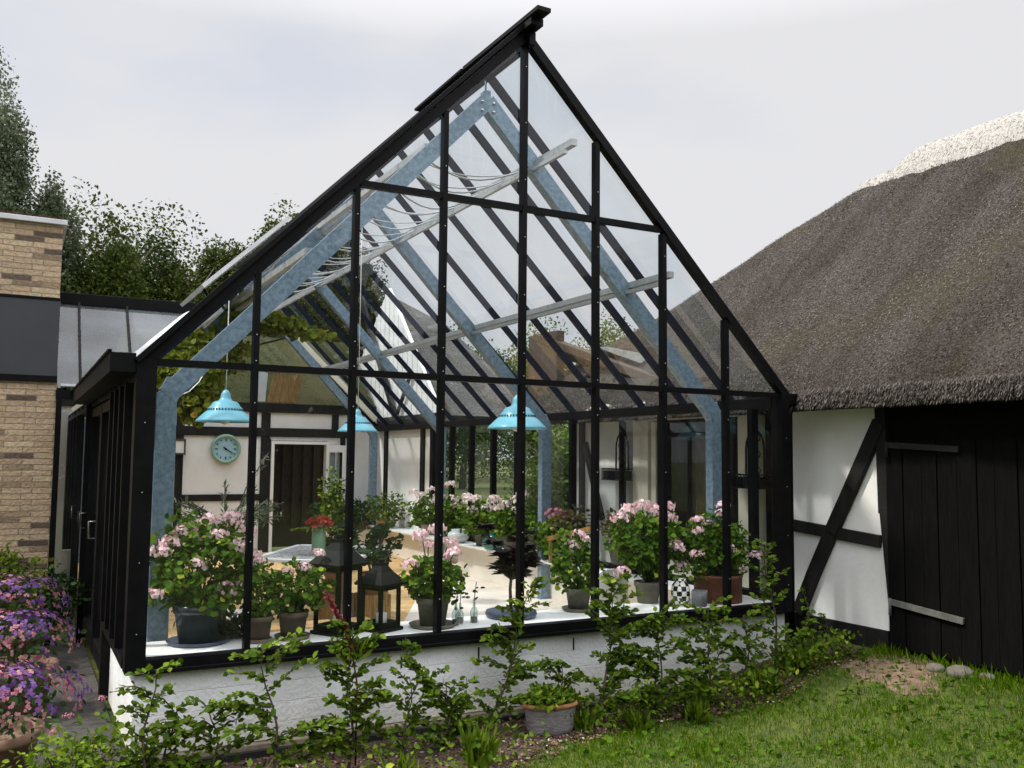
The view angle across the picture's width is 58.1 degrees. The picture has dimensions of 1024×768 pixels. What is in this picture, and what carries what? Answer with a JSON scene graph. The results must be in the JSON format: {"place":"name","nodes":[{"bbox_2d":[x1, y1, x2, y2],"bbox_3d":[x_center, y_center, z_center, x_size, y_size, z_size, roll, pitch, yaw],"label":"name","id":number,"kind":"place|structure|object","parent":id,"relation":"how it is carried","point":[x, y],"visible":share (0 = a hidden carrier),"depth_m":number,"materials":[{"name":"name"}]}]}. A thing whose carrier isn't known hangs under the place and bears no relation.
{"place":"outdoors","nodes":[
{"label":"outdoors","id":0,"kind":"place"},
{"bbox_2d":[32,642,122,767],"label":"path","id":1,"kind":"structure","parent":0,"point":[77,659],"depth_m":6.56,"materials":[{"name":"grey stone"}]},
{"bbox_2d":[0,569,76,656],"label":"flower planter","id":2,"kind":"object","parent":1,"relation":"on","point":[11,596],"visible":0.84,"depth_m":7.54,"materials":[{"name":"plant"}]},
{"bbox_2d":[0,603,86,716],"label":"flower planter","id":3,"kind":"object","parent":1,"relation":"on","point":[27,633],"visible":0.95,"depth_m":6.26,"materials":[{"name":"ceramic"}]},
{"bbox_2d":[0,539,87,632],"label":"box hedge","id":4,"kind":"object","parent":1,"relation":"on","point":[60,582],"visible":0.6,"depth_m":8.34,"materials":[{"name":"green plant"}]},
{"bbox_2d":[0,659,107,767],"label":"flower planter","id":5,"kind":"object","parent":1,"relation":"on","point":[19,732],"visible":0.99,"depth_m":4.93,"materials":[{"name":"ceramic"}]},
{"bbox_2d":[73,552,415,637],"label":"floor","id":6,"kind":"structure","parent":0,"point":[407,602],"depth_m":10.93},
{"bbox_2d":[174,452,283,625],"bbox_3d":[-2.381,1.392,7.750,0.960,1.651,0.582,3,-5,-28],"label":"olive tree","id":7,"kind":"object","parent":6,"relation":"on","point":[193,506],"visible":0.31,"depth_m":7.73,"materials":[{"name":"green plant"}]},
{"bbox_2d":[156,288,336,428],"bbox_3d":[-2.718,0.683,8.951,2.021,3.250,0.960,3,-5,-28],"label":"grapevine","id":8,"kind":"object","parent":6,"relation":"on","point":[197,401],"visible":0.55,"depth_m":8.80,"materials":[{"name":"green plant"}]},
{"bbox_2d":[252,544,388,614],"bbox_3d":[-1.846,1.964,8.862,0.990,0.695,1.379,0,-5,8],"label":"garden table","id":9,"kind":"object","parent":6,"relation":"on","point":[302,552],"visible":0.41,"depth_m":8.70,"materials":[{"name":"grey paint"}]},
{"bbox_2d":[290,515,343,552],"bbox_3d":[-1.829,1.425,8.755,0.579,0.361,0.436,3,-5,-28],"label":"flower vase","id":10,"kind":"object","parent":9,"relation":"on","point":[318,535],"visible":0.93,"depth_m":8.69,"materials":[{"name":"green ceramic"}]},
{"bbox_2d":[318,592,353,619],"bbox_3d":[-1.706,2.169,8.930,0.280,0.300,0.260,3,-5,-28],"label":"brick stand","id":11,"kind":"object","parent":6,"relation":"on","point":[325,612],"visible":0.14,"depth_m":8.80,"materials":[{"name":"beige wood"}]},
{"bbox_2d":[324,520,364,593],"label":"dark succulent","id":12,"kind":"object","parent":11,"relation":"on","point":[329,575],"visible":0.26,"depth_m":8.88,"materials":[{"name":"green plant"}]},
{"bbox_2d":[355,529,371,545],"bbox_3d":[-2.591,2.655,15.642,0.320,0.380,0.320,3,-5,-28],"label":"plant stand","id":13,"kind":"object","parent":6,"relation":"on","point":[362,537],"visible":0.07,"depth_m":15.52,"materials":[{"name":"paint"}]},
{"bbox_2d":[343,498,385,529],"bbox_3d":[-2.586,2.177,15.709,0.909,0.584,0.670,1,-5,-4],"label":"evergreen pot","id":14,"kind":"object","parent":13,"relation":"on","point":[363,521],"visible":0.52,"depth_m":15.59,"materials":[{"name":"plant"}]},
{"bbox_2d":[354,592,390,618],"bbox_3d":[-1.347,2.170,8.895,0.280,0.300,0.260,3,-5,-28],"label":"brick stand","id":15,"kind":"object","parent":6,"relation":"on","point":[371,606],"visible":0.43,"depth_m":8.79,"materials":[{"name":"beige wood"}]},
{"bbox_2d":[342,520,403,594],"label":"dark succulent","id":16,"kind":"object","parent":15,"relation":"on","point":[380,531],"visible":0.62,"depth_m":8.96,"materials":[{"name":"green plant"}]},
{"bbox_2d":[316,466,345,538],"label":"tall herb","id":17,"kind":"object","parent":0,"point":[332,505],"visible":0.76,"depth_m":12.98,"materials":[{"name":"plant"}]},
{"bbox_2d":[404,576,567,620],"bbox_3d":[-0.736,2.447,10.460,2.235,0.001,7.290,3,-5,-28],"label":"table","id":18,"kind":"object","parent":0,"point":[490,595],"depth_m":10.39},
{"bbox_2d":[0,0,1023,459],"label":"sky","id":19,"kind":"structure","parent":0,"point":[742,122],"materials":[{"name":"white"}]},
{"bbox_2d":[50,460,1023,767],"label":"ground","id":20,"kind":"structure","parent":0,"point":[482,486],"depth_m":5.96,"materials":[{"name":"green plant"}]},
{"bbox_2d":[0,45,40,209],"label":"deciduous tree","id":21,"kind":"object","parent":20,"relation":"on","point":[15,178],"visible":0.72,"depth_m":31.23,"materials":[{"name":"green plant"}]},
{"bbox_2d":[0,204,68,644],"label":"brick building","id":22,"kind":"structure","parent":20,"relation":"on","point":[31,244],"depth_m":8.64,"materials":[{"name":"beige brick"}]},
{"bbox_2d":[21,166,86,389],"bbox_3d":[-16.580,-1.795,32.519,3.167,12.243,4.238,3,-5,-28],"label":"deciduous tree","id":23,"kind":"object","parent":20,"relation":"on","point":[49,200],"visible":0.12,"depth_m":32.38,"materials":[{"name":"green plant"}]},
{"bbox_2d":[57,213,153,389],"bbox_3d":[-14.719,-0.868,32.849,4.754,10.482,4.517,5,-6,-43],"label":"deciduous tree","id":24,"kind":"object","parent":20,"relation":"on","point":[107,273],"visible":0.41,"depth_m":31.83,"materials":[{"name":"green plant"}]},
{"bbox_2d":[44,292,195,645],"bbox_3d":[-4.245,0.822,10.012,1.400,3.510,2.373,3,-5,-28],"label":"glass link","id":25,"kind":"object","parent":20,"relation":"on","point":[155,325],"visible":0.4,"depth_m":9.86,"materials":[{"name":"black metal"}]},
{"bbox_2d":[132,231,226,330],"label":"deciduous tree","id":26,"kind":"object","parent":20,"relation":"on","point":[173,286],"visible":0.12,"depth_m":34.82,"materials":[{"name":"green plant"}]},
{"bbox_2d":[194,233,235,299],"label":"deciduous tree","id":27,"kind":"object","parent":20,"relation":"on","point":[201,273],"visible":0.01,"depth_m":36.72,"materials":[{"name":"green plant"}]},
{"bbox_2d":[191,238,244,279],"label":"deciduous tree","id":28,"kind":"object","parent":20,"relation":"on","point":[232,250],"depth_m":37.52,"materials":[{"name":"green plant"}]},
{"bbox_2d":[61,327,377,555],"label":"half timbered house","id":29,"kind":"structure","parent":20,"relation":"on","point":[301,421],"depth_m":15.90,"materials":[{"name":"white paint"}]},
{"bbox_2d":[211,434,240,463],"bbox_3d":[-4.719,1.071,15.211,0.490,0.490,0.075,3,-5,-28],"label":"wall clock","id":30,"kind":"object","parent":29,"relation":"attached to","point":[225,448],"depth_m":15.21,"materials":[{"name":"green plastic"}]},
{"bbox_2d":[328,445,346,504],"bbox_3d":[-3.067,1.970,16.036,0.350,1.800,0.014,3,-5,-25],"label":"door","id":31,"kind":"structure","parent":29,"relation":"in","point":[332,448],"depth_m":16.10,"materials":[{"name":"white paint"}]},
{"bbox_2d":[219,199,318,337],"bbox_3d":[-9.572,-1.452,36.571,4.873,12.331,4.805,-2,-5,27],"label":"deciduous tree","id":32,"kind":"object","parent":20,"relation":"on","point":[267,227],"visible":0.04,"depth_m":36.27,"materials":[{"name":"green plant"}]},
{"bbox_2d":[56,176,586,481],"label":"wood","id":33,"kind":"object","parent":20,"relation":"on","point":[94,219],"visible":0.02,"depth_m":48.35,"materials":[{"name":"green plant"}]},
{"bbox_2d":[274,206,389,365],"bbox_3d":[-7.207,-1.523,37.178,5.469,12.613,4.779,3,-5,-28],"label":"deciduous tree","id":34,"kind":"object","parent":20,"relation":"on","point":[370,287],"visible":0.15,"depth_m":36.06,"materials":[{"name":"green plant"}]},
{"bbox_2d":[62,5,798,767],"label":"greenhouse","id":35,"kind":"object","parent":20,"relation":"on","point":[130,467],"visible":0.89,"depth_m":6.83,"materials":[{"name":"metal"}]},
{"bbox_2d":[79,404,101,649],"bbox_3d":[-3.745,1.222,8.199,0.128,2.036,1.180,3,-5,-28],"label":"side door","id":36,"kind":"structure","parent":35,"relation":"in","point":[87,612],"depth_m":8.49,"materials":[{"name":"black metal"}]},
{"bbox_2d":[87,400,109,670],"bbox_3d":[-3.178,1.143,7.145,0.128,2.036,1.180,3,-5,-28],"label":"side door","id":37,"kind":"structure","parent":35,"relation":"in","point":[96,623],"depth_m":7.57,"materials":[{"name":"black metal"}]},
{"bbox_2d":[148,508,269,648],"bbox_3d":[-1.912,1.195,5.754,0.837,0.843,0.604,3,-5,-28],"label":"potted geranium","id":38,"kind":"object","parent":35,"relation":"on","point":[197,610],"visible":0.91,"depth_m":5.62,"materials":[{"name":"green plant"}]},
{"bbox_2d":[195,300,248,424],"bbox_3d":[-2.338,-0.223,7.573,0.463,1.117,0.463,3,-5,-28],"label":"pendant lamp","id":39,"kind":"object","parent":35,"relation":"hanging from","point":[224,409],"visible":0.96,"depth_m":7.43,"materials":[{"name":"teal metal"}]},
{"bbox_2d":[218,610,242,640],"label":"trailing plant","id":40,"kind":"object","parent":35,"relation":"on","point":[231,628],"visible":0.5,"depth_m":5.84,"materials":[{"name":"green plant"}]},
{"bbox_2d":[232,556,284,643],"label":"potted geranium","id":41,"kind":"object","parent":35,"relation":"on","point":[262,618],"visible":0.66,"depth_m":5.72,"materials":[{"name":"plant"}]},
{"bbox_2d":[263,548,335,641],"bbox_3d":[-1.381,1.347,5.898,0.466,0.573,0.421,0,-5,4],"label":"potted geranium","id":42,"kind":"object","parent":35,"relation":"on","point":[292,617],"visible":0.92,"depth_m":5.85,"materials":[{"name":"plant"}]},
{"bbox_2d":[309,526,368,637],"bbox_3d":[-1.147,1.291,6.098,0.284,0.694,0.284,-2,-5,33],"label":"candle lantern","id":43,"kind":"object","parent":35,"relation":"on","point":[332,560],"visible":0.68,"depth_m":6.04,"materials":[{"name":"black metal"}]},
{"bbox_2d":[338,240,377,433],"bbox_3d":[-1.686,-0.743,10.238,0.436,2.586,0.436,3,-5,-28],"label":"pendant lamp","id":44,"kind":"object","parent":35,"relation":"hanging from","point":[363,424],"visible":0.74,"depth_m":10.07,"materials":[{"name":"teal metal"}]},
{"bbox_2d":[354,551,407,633],"bbox_3d":[-0.883,1.388,6.210,0.254,0.524,0.254,-3,-6,36],"label":"candle lantern","id":45,"kind":"object","parent":35,"relation":"on","point":[381,576],"visible":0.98,"depth_m":6.16,"materials":[{"name":"black metal"}]},
{"bbox_2d":[365,491,410,527],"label":"potted bush","id":46,"kind":"object","parent":35,"relation":"on","point":[390,514],"visible":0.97,"depth_m":14.98,"materials":[{"name":"green plant"}]},
{"bbox_2d":[403,486,434,534],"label":"potted geranium","id":47,"kind":"object","parent":35,"relation":"on","point":[421,516],"visible":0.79,"depth_m":13.69,"materials":[{"name":"green plant"}]},
{"bbox_2d":[399,523,469,630],"bbox_3d":[-0.540,1.313,6.335,0.521,0.725,0.404,3,-5,-28],"label":"potted geranium","id":48,"kind":"object","parent":35,"relation":"on","point":[421,573],"visible":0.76,"depth_m":6.29,"materials":[{"name":"green plant"}]},
{"bbox_2d":[429,480,467,539],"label":"potted geranium","id":49,"kind":"object","parent":35,"relation":"on","point":[451,510],"visible":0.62,"depth_m":12.83,"materials":[{"name":"plant"}]},
{"bbox_2d":[458,492,499,545],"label":"potted geranium","id":50,"kind":"object","parent":35,"relation":"on","point":[478,508],"visible":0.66,"depth_m":12.07,"materials":[{"name":"green plant"}]},
{"bbox_2d":[473,522,542,619],"bbox_3d":[-0.024,1.358,6.774,0.567,0.688,0.379,1,-5,-7],"label":"aeonium plant","id":51,"kind":"object","parent":35,"relation":"on","point":[505,564],"visible":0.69,"depth_m":6.75,"materials":[{"name":"black plant"}]},
{"bbox_2d":[481,490,536,548],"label":"potted geranium","id":52,"kind":"object","parent":35,"relation":"on","point":[502,522],"visible":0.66,"depth_m":11.32,"materials":[{"name":"green plant"}]},
{"bbox_2d":[488,348,546,431],"bbox_3d":[0.057,-0.408,8.875,0.568,1.737,0.568,3,-5,-28],"label":"pendant lamp","id":53,"kind":"object","parent":35,"relation":"hanging from","point":[506,419],"visible":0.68,"depth_m":8.67,"materials":[{"name":"teal metal"}]},
{"bbox_2d":[528,507,588,560],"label":"potted geranium","id":54,"kind":"object","parent":35,"relation":"on","point":[543,530],"visible":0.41,"depth_m":10.41,"materials":[{"name":"green plant"}]},
{"bbox_2d":[547,504,590,552],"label":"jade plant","id":55,"kind":"object","parent":35,"relation":"in","point":[565,522],"visible":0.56,"depth_m":10.14,"materials":[{"name":"green plant"}]},
{"bbox_2d":[543,525,606,612],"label":"potted geranium","id":56,"kind":"object","parent":35,"relation":"on","point":[577,590],"visible":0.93,"depth_m":7.00,"materials":[{"name":"green plant"}]},
{"bbox_2d":[599,569,627,604],"bbox_3d":[0.730,1.905,7.835,0.380,0.698,0.400,3,-5,-28],"label":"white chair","id":57,"kind":"object","parent":35,"relation":"on","point":[607,587],"visible":0.06,"depth_m":7.68,"materials":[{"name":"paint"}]},
{"bbox_2d":[590,506,641,564],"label":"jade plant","id":58,"kind":"object","parent":35,"relation":"in","point":[605,529],"visible":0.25,"depth_m":9.31,"materials":[{"name":"green plant"}]},
{"bbox_2d":[602,499,692,603],"bbox_3d":[1.085,1.351,7.496,0.812,0.837,0.550,3,-5,-28],"label":"potted geranium","id":59,"kind":"object","parent":35,"relation":"on","point":[645,557],"visible":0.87,"depth_m":7.41,"materials":[{"name":"green plant"}]},
{"bbox_2d":[671,578,689,605],"bbox_3d":[1.346,1.658,7.366,0.156,0.210,0.156,3,-5,-28],"label":"checkered vase","id":60,"kind":"object","parent":35,"relation":"on","point":[680,588],"visible":0.8,"depth_m":7.31,"materials":[{"name":"ceramic"}]},
{"bbox_2d":[691,589,707,606],"bbox_3d":[1.490,1.701,7.326,0.120,0.120,0.120,-1,-5,17],"label":"zinc pot","id":61,"kind":"object","parent":35,"relation":"on","point":[699,597],"visible":0.95,"depth_m":7.28,"materials":[{"name":"grey metal"}]},
{"bbox_2d":[678,501,762,604],"bbox_3d":[1.693,1.374,7.607,0.790,0.820,0.546,3,-5,-28],"label":"potted geranium","id":62,"kind":"object","parent":35,"relation":"on","point":[706,572],"visible":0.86,"depth_m":7.48,"materials":[{"name":"green plant"}]},
{"bbox_2d":[358,288,513,530],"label":"boarded wing","id":63,"kind":"structure","parent":20,"relation":"on","point":[404,463],"depth_m":15.45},
{"bbox_2d":[445,321,505,488],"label":"deciduous tree","id":64,"kind":"object","parent":20,"relation":"on","point":[462,448],"visible":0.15,"depth_m":43.24,"materials":[{"name":"green plant"}]},
{"bbox_2d":[484,314,573,478],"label":"deciduous tree","id":65,"kind":"object","parent":20,"relation":"on","point":[530,436],"visible":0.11,"depth_m":43.93,"materials":[{"name":"green plant"}]},
{"bbox_2d":[498,424,568,535],"bbox_3d":[0.933,2.019,17.849,2.459,2.922,2.478,3,-5,-28],"label":"garden bush","id":66,"kind":"object","parent":20,"relation":"on","point":[535,465],"visible":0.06,"depth_m":17.66,"materials":[{"name":"green plant"}]},
{"bbox_2d":[216,642,866,767],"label":"soil bed","id":67,"kind":"object","parent":20,"relation":"on","point":[455,749],"visible":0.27,"depth_m":5.63,"materials":[{"name":"brown soil"}]},
{"bbox_2d":[0,695,161,767],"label":"yellow green bush","id":68,"kind":"object","parent":67,"relation":"on","point":[88,749],"visible":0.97,"depth_m":4.65,"materials":[{"name":"green plant"}]},
{"bbox_2d":[94,658,200,767],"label":"beech sapling","id":69,"kind":"object","parent":67,"relation":"on","point":[153,750],"visible":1,"depth_m":4.82,"materials":[{"name":"green plant"}]},
{"bbox_2d":[119,695,200,767],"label":"beech sapling","id":70,"kind":"object","parent":67,"relation":"on","point":[171,712],"visible":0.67,"depth_m":4.94,"materials":[{"name":"green plant"}]},
{"bbox_2d":[160,696,262,767],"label":"beech sapling","id":71,"kind":"object","parent":67,"relation":"on","point":[210,741],"visible":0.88,"depth_m":5.00,"materials":[{"name":"green plant"}]},
{"bbox_2d":[203,627,345,767],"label":"beech sapling","id":72,"kind":"object","parent":67,"relation":"on","point":[258,711],"visible":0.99,"depth_m":5.11,"materials":[{"name":"green plant"}]},
{"bbox_2d":[297,619,393,767],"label":"beech sapling","id":73,"kind":"object","parent":67,"relation":"on","point":[366,703],"visible":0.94,"depth_m":5.33,"materials":[{"name":"green plant"}]},
{"bbox_2d":[323,590,372,765],"bbox_3d":[-0.940,1.701,5.351,0.327,1.001,0.100,2,-5,-19],"label":"red flower spike","id":74,"kind":"object","parent":67,"relation":"on","point":[326,595],"visible":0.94,"depth_m":5.36,"materials":[{"name":"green plant"}]},
{"bbox_2d":[356,666,446,759],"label":"beech sapling","id":75,"kind":"object","parent":67,"relation":"on","point":[415,716],"visible":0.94,"depth_m":5.51,"materials":[{"name":"green plant"}]},
{"bbox_2d":[378,750,425,767],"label":"leafy herb","id":76,"kind":"object","parent":67,"relation":"on","point":[401,762],"visible":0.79,"depth_m":5.10,"materials":[{"name":"green plant"}]},
{"bbox_2d":[395,637,488,737],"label":"beech sapling","id":77,"kind":"object","parent":67,"relation":"on","point":[415,666],"visible":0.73,"depth_m":5.65,"materials":[{"name":"green plant"}]},
{"bbox_2d":[407,675,484,750],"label":"beech sapling","id":78,"kind":"object","parent":67,"relation":"on","point":[461,708],"visible":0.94,"depth_m":5.65,"materials":[{"name":"green plant"}]},
{"bbox_2d":[457,720,503,767],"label":"leafy herb","id":79,"kind":"object","parent":67,"relation":"on","point":[477,757],"visible":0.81,"depth_m":5.33,"materials":[{"name":"green plant"}]},
{"bbox_2d":[465,575,550,732],"bbox_3d":[-0.017,1.791,6.039,0.663,1.025,0.294,3,-5,-28],"label":"beech sapling","id":80,"kind":"object","parent":67,"relation":"on","point":[516,669],"visible":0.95,"depth_m":6.07,"materials":[{"name":"green plant"}]},
{"bbox_2d":[181,626,861,767],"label":"bed weeds","id":81,"kind":"object","parent":67,"relation":"on","point":[756,690],"visible":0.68,"depth_m":6.51,"materials":[{"name":"green plant"}]},
{"bbox_2d":[214,649,860,767],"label":"bark chips","id":82,"kind":"object","parent":67,"relation":"on","point":[553,742],"visible":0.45,"depth_m":5.89,"materials":[{"name":"brown wood"}]},
{"bbox_2d":[510,682,591,736],"bbox_3d":[0.229,2.104,6.001,0.511,0.337,0.370,5,-6,-45],"label":"oval pot","id":83,"kind":"object","parent":67,"relation":"on","point":[552,708],"visible":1,"depth_m":5.93,"materials":[{"name":"grey stone"}]},
{"bbox_2d":[531,655,594,707],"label":"beech sapling","id":84,"kind":"object","parent":67,"relation":"on","point":[560,678],"visible":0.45,"depth_m":6.22,"materials":[{"name":"green plant"}]},
{"bbox_2d":[573,707,600,732],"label":"leafy herb","id":85,"kind":"object","parent":67,"relation":"on","point":[582,722],"visible":0.84,"depth_m":6.03,"materials":[{"name":"green plant"}]},
{"bbox_2d":[579,571,651,726],"bbox_3d":[0.718,1.794,6.218,0.540,1.050,0.297,3,-5,-28],"label":"beech sapling","id":86,"kind":"object","parent":67,"relation":"on","point":[618,653],"visible":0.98,"depth_m":6.21,"materials":[{"name":"green plant"}]},
{"bbox_2d":[623,598,718,717],"bbox_3d":[1.046,1.913,6.357,0.837,0.859,0.368,3,-5,-28],"label":"beech sapling","id":87,"kind":"object","parent":67,"relation":"on","point":[640,661],"visible":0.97,"depth_m":6.39,"materials":[{"name":"green plant"}]},
{"bbox_2d":[663,595,745,703],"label":"beech sapling","id":88,"kind":"object","parent":67,"relation":"on","point":[701,657],"visible":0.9,"depth_m":6.66,"materials":[{"name":"green plant"}]},
{"bbox_2d":[717,609,773,689],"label":"beech sapling","id":89,"kind":"object","parent":67,"relation":"on","point":[743,658],"visible":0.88,"depth_m":6.87,"materials":[{"name":"green plant"}]},
{"bbox_2d":[743,662,786,696],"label":"leafy herb","id":90,"kind":"object","parent":67,"relation":"on","point":[758,676],"visible":0.65,"depth_m":6.71,"materials":[{"name":"green plant"}]},
{"bbox_2d":[745,538,804,667],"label":"beech sapling","id":91,"kind":"object","parent":67,"relation":"on","point":[775,639],"visible":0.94,"depth_m":7.08,"materials":[{"name":"green plant"}]},
{"bbox_2d":[765,643,824,672],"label":"leafy herb","id":92,"kind":"object","parent":67,"relation":"on","point":[793,664],"visible":0.54,"depth_m":7.02,"materials":[{"name":"green plant"}]},
{"bbox_2d":[787,617,823,651],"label":"shrub","id":93,"kind":"object","parent":67,"relation":"on","point":[806,629],"visible":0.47,"depth_m":7.38,"materials":[{"name":"green plant"}]},
{"bbox_2d":[525,426,568,551],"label":"garden bush","id":94,"kind":"object","parent":20,"relation":"on","point":[557,494],"visible":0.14,"depth_m":15.31,"materials":[{"name":"green plant"}]},
{"bbox_2d":[559,309,634,429],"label":"deciduous tree","id":95,"kind":"object","parent":20,"relation":"on","point":[605,335],"visible":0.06,"depth_m":45.46,"materials":[{"name":"green plant"}]},
{"bbox_2d":[620,705,652,733],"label":"leafy herb","id":96,"kind":"object","parent":20,"relation":"on","point":[636,721],"visible":0.85,"depth_m":6.04,"materials":[{"name":"green plant"}]},
{"bbox_2d":[674,694,712,724],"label":"leafy herb","id":97,"kind":"object","parent":20,"relation":"on","point":[697,711],"visible":0.96,"depth_m":6.29,"materials":[{"name":"green plant"}]},
{"bbox_2d":[503,641,1023,767],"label":"lawn grass","id":98,"kind":"structure","parent":20,"relation":"on","point":[1011,681],"depth_m":5.86,"materials":[{"name":"green plant"}]},
{"bbox_2d":[537,110,1023,680],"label":"thatched barn","id":99,"kind":"structure","parent":20,"relation":"on","point":[881,318],"depth_m":7.70,"materials":[{"name":"plant"}]},
{"bbox_2d":[528,330,679,399],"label":"roof","id":100,"kind":"structure","parent":99,"relation":"attached to","point":[546,357],"depth_m":11.70,"materials":[{"name":"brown wood"}]},
{"bbox_2d":[601,432,632,480],"bbox_3d":[1.194,0.819,10.476,0.160,0.547,0.418,3,-5,-28],"label":"wall basket","id":101,"kind":"object","parent":99,"relation":"attached to","point":[612,474],"depth_m":10.42,"materials":[{"name":"black metal"}]},
{"bbox_2d":[730,431,770,488],"bbox_3d":[2.210,0.698,8.585,0.160,0.547,0.418,3,-5,-28],"label":"wall basket","id":102,"kind":"object","parent":99,"relation":"attached to","point":[740,481],"depth_m":8.54,"materials":[{"name":"black metal"}]},
{"bbox_2d":[885,439,1023,675],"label":"barn door","id":103,"kind":"structure","parent":99,"relation":"in","point":[955,508],"depth_m":6.74,"materials":[{"name":"black wood"}]},
{"bbox_2d":[837,654,944,695],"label":"bare earth","id":104,"kind":"structure","parent":20,"relation":"on","point":[911,668],"depth_m":6.75,"materials":[{"name":"brown soil"}]},
{"bbox_2d":[946,665,974,678],"bbox_3d":[3.197,2.061,6.579,0.200,0.110,0.190,3,-5,-28],"label":"threshold stone","id":105,"kind":"object","parent":20,"relation":"on","point":[959,669],"visible":0.65,"depth_m":6.53,"materials":[{"name":"grey stone"}]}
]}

